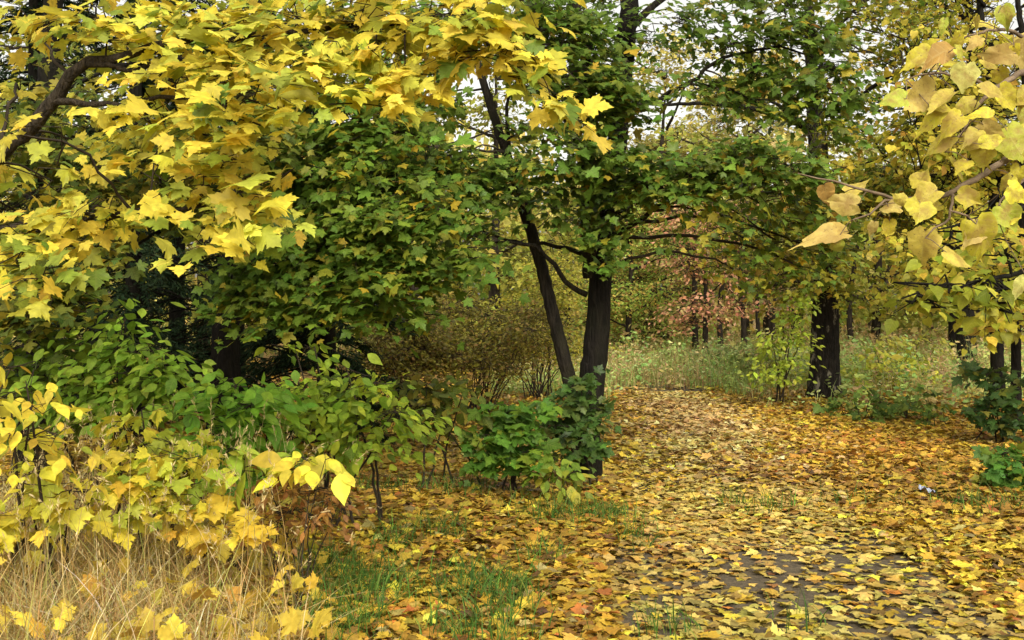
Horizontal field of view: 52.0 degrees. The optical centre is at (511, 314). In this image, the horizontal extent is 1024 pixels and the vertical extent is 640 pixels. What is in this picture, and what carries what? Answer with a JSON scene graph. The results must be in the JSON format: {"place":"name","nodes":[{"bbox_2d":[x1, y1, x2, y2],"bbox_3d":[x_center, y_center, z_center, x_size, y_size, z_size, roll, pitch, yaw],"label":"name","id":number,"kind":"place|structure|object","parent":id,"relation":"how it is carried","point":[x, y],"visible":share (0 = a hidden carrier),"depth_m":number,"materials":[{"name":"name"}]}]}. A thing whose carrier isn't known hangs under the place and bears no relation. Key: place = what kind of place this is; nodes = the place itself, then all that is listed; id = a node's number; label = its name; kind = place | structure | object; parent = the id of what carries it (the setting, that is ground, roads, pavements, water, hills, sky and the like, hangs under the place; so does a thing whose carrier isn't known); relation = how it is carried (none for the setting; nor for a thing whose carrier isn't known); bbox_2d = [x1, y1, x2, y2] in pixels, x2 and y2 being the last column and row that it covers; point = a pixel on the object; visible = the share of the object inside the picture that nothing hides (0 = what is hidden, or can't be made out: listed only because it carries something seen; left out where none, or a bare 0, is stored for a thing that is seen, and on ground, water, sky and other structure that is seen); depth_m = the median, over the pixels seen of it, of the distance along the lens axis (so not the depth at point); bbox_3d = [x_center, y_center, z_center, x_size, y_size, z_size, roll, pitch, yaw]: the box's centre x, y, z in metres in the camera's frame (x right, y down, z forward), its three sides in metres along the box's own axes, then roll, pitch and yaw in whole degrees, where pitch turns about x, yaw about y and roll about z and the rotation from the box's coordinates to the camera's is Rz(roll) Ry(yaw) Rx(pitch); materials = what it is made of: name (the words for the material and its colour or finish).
{"place":"outdoors","nodes":[
{"label":"outdoors","id":0,"kind":"place"},
{"bbox_2d":[0,316,1019,639],"bbox_3d":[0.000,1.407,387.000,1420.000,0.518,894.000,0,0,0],"label":"ground","id":1,"kind":"structure","parent":0,"point":[538,478],"depth_m":9.75,"materials":[{"name":"brown soil"}]},
{"bbox_2d":[0,0,93,360],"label":"autumn tree","id":2,"kind":"object","parent":1,"relation":"on","point":[8,48],"visible":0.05,"depth_m":21.81,"materials":[{"name":"yellow plant"}]},
{"bbox_2d":[0,329,108,505],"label":"leafy shrub","id":3,"kind":"object","parent":1,"relation":"on","point":[24,358],"visible":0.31,"depth_m":7.53,"materials":[{"name":"green plant"}]},
{"bbox_2d":[0,352,115,604],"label":"yellow sapling","id":4,"kind":"object","parent":1,"relation":"on","point":[57,462],"visible":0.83,"depth_m":4.85,"materials":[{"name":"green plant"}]},
{"bbox_2d":[0,467,162,597],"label":"yellow sapling","id":5,"kind":"object","parent":1,"relation":"on","point":[135,509],"visible":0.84,"depth_m":5.06,"materials":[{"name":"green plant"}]},
{"bbox_2d":[0,0,185,431],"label":"spruce tree","id":6,"kind":"object","parent":1,"relation":"on","point":[32,72],"visible":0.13,"depth_m":12.93,"materials":[{"name":"green plant"}]},
{"bbox_2d":[1,294,215,512],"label":"leafy shrub","id":7,"kind":"object","parent":1,"relation":"on","point":[130,392],"visible":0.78,"depth_m":7.16,"materials":[{"name":"green plant"}]},
{"bbox_2d":[0,0,228,361],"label":"autumn tree","id":8,"kind":"object","parent":1,"relation":"on","point":[5,37],"visible":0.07,"depth_m":24.12,"materials":[{"name":"yellow plant"}]},
{"bbox_2d":[0,0,255,436],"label":"spruce tree","id":9,"kind":"object","parent":1,"relation":"on","point":[136,290],"visible":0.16,"depth_m":11.82,"materials":[{"name":"green plant"}]},
{"bbox_2d":[88,404,235,566],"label":"yellow sapling","id":10,"kind":"object","parent":1,"relation":"on","point":[138,482],"visible":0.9,"depth_m":5.39,"materials":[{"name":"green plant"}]},
{"bbox_2d":[0,0,333,476],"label":"maple tree","id":11,"kind":"object","parent":1,"relation":"on","point":[26,327],"visible":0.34,"depth_m":8.00,"materials":[{"name":"yellow plant"}]},
{"bbox_2d":[67,0,316,422],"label":"spruce tree","id":12,"kind":"object","parent":1,"relation":"on","point":[173,316],"visible":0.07,"depth_m":15.39,"materials":[{"name":"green plant"}]},
{"bbox_2d":[65,1,343,375],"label":"autumn tree","id":13,"kind":"object","parent":1,"relation":"on","point":[189,245],"depth_m":25.10,"materials":[{"name":"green plant"}]},
{"bbox_2d":[156,493,294,589],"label":"yellow sapling","id":14,"kind":"object","parent":1,"relation":"on","point":[236,519],"visible":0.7,"depth_m":5.29,"materials":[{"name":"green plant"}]},
{"bbox_2d":[0,390,456,639],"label":"dry grass","id":15,"kind":"structure","parent":1,"relation":"on","point":[25,614],"depth_m":4.78,"materials":[{"name":"beige plant"}]},
{"bbox_2d":[65,0,393,439],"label":"spruce tree","id":16,"kind":"object","parent":1,"relation":"on","point":[192,327],"visible":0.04,"depth_m":13.44,"materials":[{"name":"green plant"}]},
{"bbox_2d":[144,369,319,518],"bbox_3d":[-1.786,0.932,6.616,1.102,1.170,1.143,0,0,0],"label":"leafy shrub","id":17,"kind":"object","parent":1,"relation":"on","point":[237,409],"visible":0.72,"depth_m":6.56,"materials":[{"name":"green plant"}]},
{"bbox_2d":[203,444,300,587],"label":"ash seedling","id":18,"kind":"object","parent":1,"relation":"on","point":[240,463],"visible":0.56,"depth_m":5.45,"materials":[{"name":"yellow plant"}]},
{"bbox_2d":[284,566,297,608],"bbox_3d":[-1.123,1.414,5.368,0.091,0.256,0.020,0,0,23],"label":"fallen stick","id":19,"kind":"object","parent":1,"relation":"on","point":[287,573],"visible":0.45,"depth_m":5.37,"materials":[{"name":"brown wood"}]},
{"bbox_2d":[224,465,375,595],"bbox_3d":[-1.144,1.173,5.572,0.821,0.761,0.725,0,0,-19],"label":"dry shrub","id":20,"kind":"object","parent":1,"relation":"on","point":[287,512],"visible":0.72,"depth_m":5.50,"materials":[{"name":"brown plant"}]},
{"bbox_2d":[70,0,530,443],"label":"green maple","id":21,"kind":"object","parent":1,"relation":"on","point":[365,211],"visible":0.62,"depth_m":8.26,"materials":[{"name":"green plant"}]},
{"bbox_2d":[250,450,355,606],"bbox_3d":[-1.052,1.122,5.294,0.562,0.876,0.499,0,0,0],"label":"ash seedling","id":22,"kind":"object","parent":1,"relation":"on","point":[310,471],"visible":0.89,"depth_m":5.24,"materials":[{"name":"yellow plant"}]},
{"bbox_2d":[0,0,613,322],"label":"yellow maple","id":23,"kind":"object","parent":1,"relation":"on","point":[201,96],"visible":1,"depth_m":4.58,"materials":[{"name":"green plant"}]},
{"bbox_2d":[187,75,426,368],"bbox_3d":[-4.959,-2.646,28.683,6.404,8.373,7.918,0,0,28],"label":"autumn tree","id":24,"kind":"object","parent":1,"relation":"on","point":[347,80],"depth_m":27.43,"materials":[{"name":"green plant"}]},
{"bbox_2d":[199,108,454,449],"bbox_3d":[-2.271,-0.470,12.492,2.936,4.495,2.361,0,0,-35],"label":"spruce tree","id":25,"kind":"object","parent":1,"relation":"on","point":[281,362],"visible":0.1,"depth_m":12.35,"materials":[{"name":"green plant"}]},
{"bbox_2d":[254,341,461,526],"bbox_3d":[-1.155,0.860,7.086,1.594,1.342,1.211,0,0,22],"label":"leafy shrub","id":26,"kind":"object","parent":1,"relation":"on","point":[338,422],"visible":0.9,"depth_m":7.06,"materials":[{"name":"green plant"}]},
{"bbox_2d":[338,299,480,415],"bbox_3d":[-1.547,0.676,15.473,2.207,1.816,3.102,0,0,0],"label":"twiggy bush","id":27,"kind":"object","parent":1,"relation":"on","point":[396,359],"visible":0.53,"depth_m":15.19,"materials":[{"name":"green plant"}]},
{"bbox_2d":[373,370,500,487],"bbox_3d":[-0.679,1.042,9.314,1.340,1.089,1.036,0,0,26],"label":"leafy shrub","id":28,"kind":"object","parent":1,"relation":"on","point":[438,395],"visible":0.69,"depth_m":9.24,"materials":[{"name":"green plant"}]},
{"bbox_2d":[316,0,566,336],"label":"autumn tree","id":29,"kind":"object","parent":1,"relation":"on","point":[506,222],"visible":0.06,"depth_m":27.33,"materials":[{"name":"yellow plant"}]},
{"bbox_2d":[407,287,582,413],"bbox_3d":[-0.423,0.588,16.568,3.387,2.073,3.607,0,0,0],"label":"twiggy bush","id":30,"kind":"object","parent":1,"relation":"on","point":[510,341],"visible":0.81,"depth_m":16.20,"materials":[{"name":"green plant"}]},
{"bbox_2d":[382,2,632,359],"bbox_3d":[-0.573,-3.749,29.962,8.213,10.846,7.292,0,0,0],"label":"autumn tree","id":31,"kind":"object","parent":1,"relation":"on","point":[513,257],"visible":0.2,"depth_m":29.43,"materials":[{"name":"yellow plant"}]},
{"bbox_2d":[458,398,563,492],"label":"maple sapling","id":32,"kind":"object","parent":1,"relation":"on","point":[514,424],"visible":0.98,"depth_m":8.96,"materials":[{"name":"green plant"}]},
{"bbox_2d":[0,357,1023,639],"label":"fallen leaves","id":33,"kind":"object","parent":1,"relation":"on","point":[966,549],"visible":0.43,"depth_m":7.81,"materials":[{"name":"yellow plant"}]},
{"bbox_2d":[919,485,934,492],"bbox_3d":[3.577,1.501,9.048,0.131,0.066,0.062,0,0,25],"label":"litter wrapper","id":34,"kind":"object","parent":33,"relation":"on","point":[924,488],"visible":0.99,"depth_m":9.04,"materials":[{"name":"white plastic"}]},
{"bbox_2d":[0,81,1023,343],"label":"distant woods","id":35,"kind":"object","parent":1,"relation":"on","point":[514,221],"visible":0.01,"depth_m":54.17,"materials":[{"name":"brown plant"}]},
{"bbox_2d":[0,318,1023,366],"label":"undergrowth","id":36,"kind":"object","parent":1,"relation":"on","point":[907,331],"visible":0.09,"depth_m":34.69,"materials":[{"name":"green plant"}]},
{"bbox_2d":[464,250,623,399],"bbox_3d":[0.445,0.129,18.965,2.966,2.893,3.571,0,0,0],"label":"twiggy bush","id":37,"kind":"object","parent":1,"relation":"on","point":[560,300],"visible":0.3,"depth_m":18.89,"materials":[{"name":"green plant"}]},
{"bbox_2d":[73,389,1023,639],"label":"green grass","id":38,"kind":"structure","parent":1,"relation":"on","point":[373,585],"depth_m":5.96,"materials":[{"name":"green plant"}]},
{"bbox_2d":[517,449,597,505],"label":"leafy seedling","id":39,"kind":"object","parent":1,"relation":"on","point":[576,478],"visible":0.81,"depth_m":8.76,"materials":[{"name":"green plant"}]},
{"bbox_2d":[535,364,621,491],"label":"maple sapling","id":40,"kind":"object","parent":1,"relation":"on","point":[571,427],"visible":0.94,"depth_m":9.47,"materials":[{"name":"green plant"}]},
{"bbox_2d":[504,181,660,338],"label":"autumn tree","id":41,"kind":"object","parent":1,"relation":"on","point":[570,292],"visible":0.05,"depth_m":39.78,"materials":[{"name":"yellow plant"}]},
{"bbox_2d":[554,189,712,360],"bbox_3d":[3.661,-1.162,33.232,5.254,6.021,6.376,0,0,0],"label":"autumn tree","id":42,"kind":"object","parent":1,"relation":"on","point":[627,297],"visible":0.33,"depth_m":32.34,"materials":[{"name":"green plant"}]},
{"bbox_2d":[379,0,893,479],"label":"green maple","id":43,"kind":"object","parent":1,"relation":"on","point":[603,201],"visible":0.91,"depth_m":9.71,"materials":[{"name":"green plant"}]},
{"bbox_2d":[609,216,718,346],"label":"autumn tree","id":44,"kind":"object","parent":1,"relation":"on","point":[661,280],"visible":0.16,"depth_m":37.49,"materials":[{"name":"yellow plant"}]},
{"bbox_2d":[535,29,806,327],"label":"autumn tree","id":45,"kind":"object","parent":1,"relation":"on","point":[643,78],"visible":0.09,"depth_m":43.47,"materials":[{"name":"yellow plant"}]},
{"bbox_2d":[628,196,775,356],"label":"autumn tree","id":46,"kind":"object","parent":1,"relation":"on","point":[706,316],"visible":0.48,"depth_m":28.26,"materials":[{"name":"orange plant"}]},
{"bbox_2d":[669,340,756,374],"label":"bush","id":47,"kind":"object","parent":1,"relation":"on","point":[722,347],"visible":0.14,"depth_m":26.76,"materials":[{"name":"green plant"}]},
{"bbox_2d":[649,120,779,367],"bbox_3d":[6.104,-2.056,31.468,3.990,7.410,4.478,0,0,14],"label":"slim tree","id":48,"kind":"object","parent":1,"relation":"on","point":[689,149],"visible":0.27,"depth_m":31.38,"materials":[{"name":"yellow plant"}]},
{"bbox_2d":[662,125,778,345],"bbox_3d":[6.069,-2.062,31.827,3.799,7.361,3.462,0,0,-45],"label":"slim tree","id":49,"kind":"object","parent":1,"relation":"on","point":[719,326],"visible":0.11,"depth_m":31.99,"materials":[{"name":"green plant"}]},
{"bbox_2d":[663,201,807,353],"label":"autumn tree","id":50,"kind":"object","parent":1,"relation":"on","point":[749,280],"visible":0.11,"depth_m":36.67,"materials":[{"name":"orange plant"}]},
{"bbox_2d":[694,114,798,347],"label":"slim tree","id":51,"kind":"object","parent":1,"relation":"on","point":[743,321],"visible":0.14,"depth_m":30.95,"materials":[{"name":"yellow plant"}]},
{"bbox_2d":[628,44,867,337],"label":"autumn tree","id":52,"kind":"object","parent":1,"relation":"on","point":[714,119],"visible":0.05,"depth_m":47.65,"materials":[{"name":"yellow plant"}]},
{"bbox_2d":[486,320,1023,417],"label":"meadow grass","id":53,"kind":"structure","parent":1,"relation":"on","point":[634,369],"depth_m":23.17,"materials":[{"name":"green plant"}]},
{"bbox_2d":[720,346,791,384],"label":"bush","id":54,"kind":"object","parent":1,"relation":"on","point":[740,363],"visible":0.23,"depth_m":23.70,"materials":[{"name":"green plant"}]},
{"bbox_2d":[737,138,802,340],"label":"slim tree","id":55,"kind":"object","parent":1,"relation":"on","point":[757,320],"visible":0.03,"depth_m":33.91,"materials":[{"name":"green plant"}]},
{"bbox_2d":[699,195,844,343],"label":"autumn tree","id":56,"kind":"object","parent":1,"relation":"on","point":[768,324],"visible":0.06,"depth_m":38.92,"materials":[{"name":"orange plant"}]},
{"bbox_2d":[735,286,826,402],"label":"light green sapling","id":57,"kind":"object","parent":1,"relation":"on","point":[781,342],"visible":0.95,"depth_m":18.33,"materials":[{"name":"green plant"}]},
{"bbox_2d":[744,156,838,352],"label":"slim tree","id":58,"kind":"object","parent":1,"relation":"on","point":[773,324],"visible":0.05,"depth_m":32.99,"materials":[{"name":"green plant"}]},
{"bbox_2d":[639,0,985,398],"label":"spotted trunk tree","id":59,"kind":"object","parent":1,"relation":"on","point":[828,304],"visible":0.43,"depth_m":18.78,"materials":[{"name":"green plant"}]},
{"bbox_2d":[766,351,873,388],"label":"bush","id":60,"kind":"object","parent":1,"relation":"on","point":[843,371],"visible":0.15,"depth_m":22.28,"materials":[{"name":"green plant"}]},
{"bbox_2d":[811,389,870,416],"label":"seedling","id":61,"kind":"object","parent":1,"relation":"on","point":[829,407],"visible":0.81,"depth_m":16.59,"materials":[{"name":"green plant"}]},
{"bbox_2d":[807,131,907,346],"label":"slim tree","id":62,"kind":"object","parent":1,"relation":"on","point":[849,323],"visible":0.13,"depth_m":32.89,"materials":[{"name":"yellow plant"}]},
{"bbox_2d":[850,385,898,423],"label":"seedling","id":63,"kind":"object","parent":1,"relation":"on","point":[877,406],"visible":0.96,"depth_m":15.72,"materials":[{"name":"green plant"}]},
{"bbox_2d":[804,139,947,342],"bbox_3d":[13.087,-2.565,37.574,6.576,8.309,7.740,0,0,0],"label":"autumn tree","id":64,"kind":"object","parent":1,"relation":"on","point":[876,315],"visible":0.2,"depth_m":37.67,"materials":[{"name":"yellow plant"}]},
{"bbox_2d":[842,347,949,389],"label":"bush","id":65,"kind":"object","parent":1,"relation":"on","point":[895,357],"visible":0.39,"depth_m":22.58,"materials":[{"name":"green plant"}]},
{"bbox_2d":[862,399,931,419],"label":"seedling","id":66,"kind":"object","parent":1,"relation":"on","point":[904,405],"visible":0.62,"depth_m":16.19,"materials":[{"name":"green plant"}]},
{"bbox_2d":[788,3,1023,298],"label":"linden tree","id":67,"kind":"object","parent":1,"relation":"on","point":[985,140],"visible":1,"depth_m":1.96,"materials":[{"name":"yellow plant"}]},
{"bbox_2d":[829,154,986,354],"bbox_3d":[11.296,-2.603,29.093,5.234,8.546,8.850,0,0,23],"label":"linden tree","id":68,"kind":"object","parent":1,"relation":"on","point":[882,297],"visible":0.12,"depth_m":27.11,"materials":[{"name":"yellow plant"}]},
{"bbox_2d":[856,131,988,344],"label":"autumn tree","id":69,"kind":"object","parent":1,"relation":"on","point":[869,318],"visible":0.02,"depth_m":42.40,"materials":[{"name":"yellow plant"}]},
{"bbox_2d":[894,383,954,425],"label":"seedling","id":70,"kind":"object","parent":1,"relation":"on","point":[920,389],"visible":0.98,"depth_m":15.12,"materials":[{"name":"green plant"}]},
{"bbox_2d":[874,330,985,373],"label":"bush","id":71,"kind":"object","parent":1,"relation":"on","point":[903,344],"visible":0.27,"depth_m":26.38,"materials":[{"name":"green plant"}]},
{"bbox_2d":[852,0,1023,382],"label":"linden tree","id":72,"kind":"object","parent":1,"relation":"on","point":[961,16],"visible":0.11,"depth_m":23.48,"materials":[{"name":"yellow plant"}]},
{"bbox_2d":[857,0,1023,391],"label":"linden tree","id":73,"kind":"object","parent":1,"relation":"on","point":[944,172],"visible":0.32,"depth_m":16.18,"materials":[{"name":"yellow plant"}]},
{"bbox_2d":[882,206,1023,335],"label":"linden tree","id":74,"kind":"object","parent":1,"relation":"on","point":[956,285],"visible":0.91,"depth_m":6.21,"materials":[{"name":"yellow plant"}]},
{"bbox_2d":[888,0,1023,420],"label":"linden tree","id":75,"kind":"object","parent":1,"relation":"on","point":[1013,337],"visible":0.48,"depth_m":13.10,"materials":[{"name":"yellow plant"}]},
{"bbox_2d":[890,117,1023,340],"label":"autumn tree","id":76,"kind":"object","parent":1,"relation":"on","point":[935,315],"visible":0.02,"depth_m":35.90,"materials":[{"name":"yellow plant"}]},
{"bbox_2d":[951,360,1023,441],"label":"dark maple sapling","id":77,"kind":"object","parent":1,"relation":"on","point":[1007,402],"visible":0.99,"depth_m":12.94,"materials":[{"name":"green plant"}]},
{"bbox_2d":[966,440,1023,490],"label":"maple sapling","id":78,"kind":"object","parent":1,"relation":"on","point":[1003,469],"visible":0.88,"depth_m":9.16,"materials":[{"name":"green plant"}]},
{"bbox_2d":[0,0,1023,315],"label":"sky","id":79,"kind":"structure","parent":0,"point":[475,84],"materials":[{"name":"white"}]},
{"bbox_2d":[551,369,1023,639],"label":"path","id":80,"kind":"structure","parent":0,"point":[748,561],"depth_m":6.34,"materials":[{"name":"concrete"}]},
{"bbox_2d":[908,108,1017,314],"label":"autumn tree","id":81,"kind":"object","parent":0,"point":[975,267],"visible":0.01,"depth_m":30.94,"materials":[{"name":"yellow plant"}]}
]}

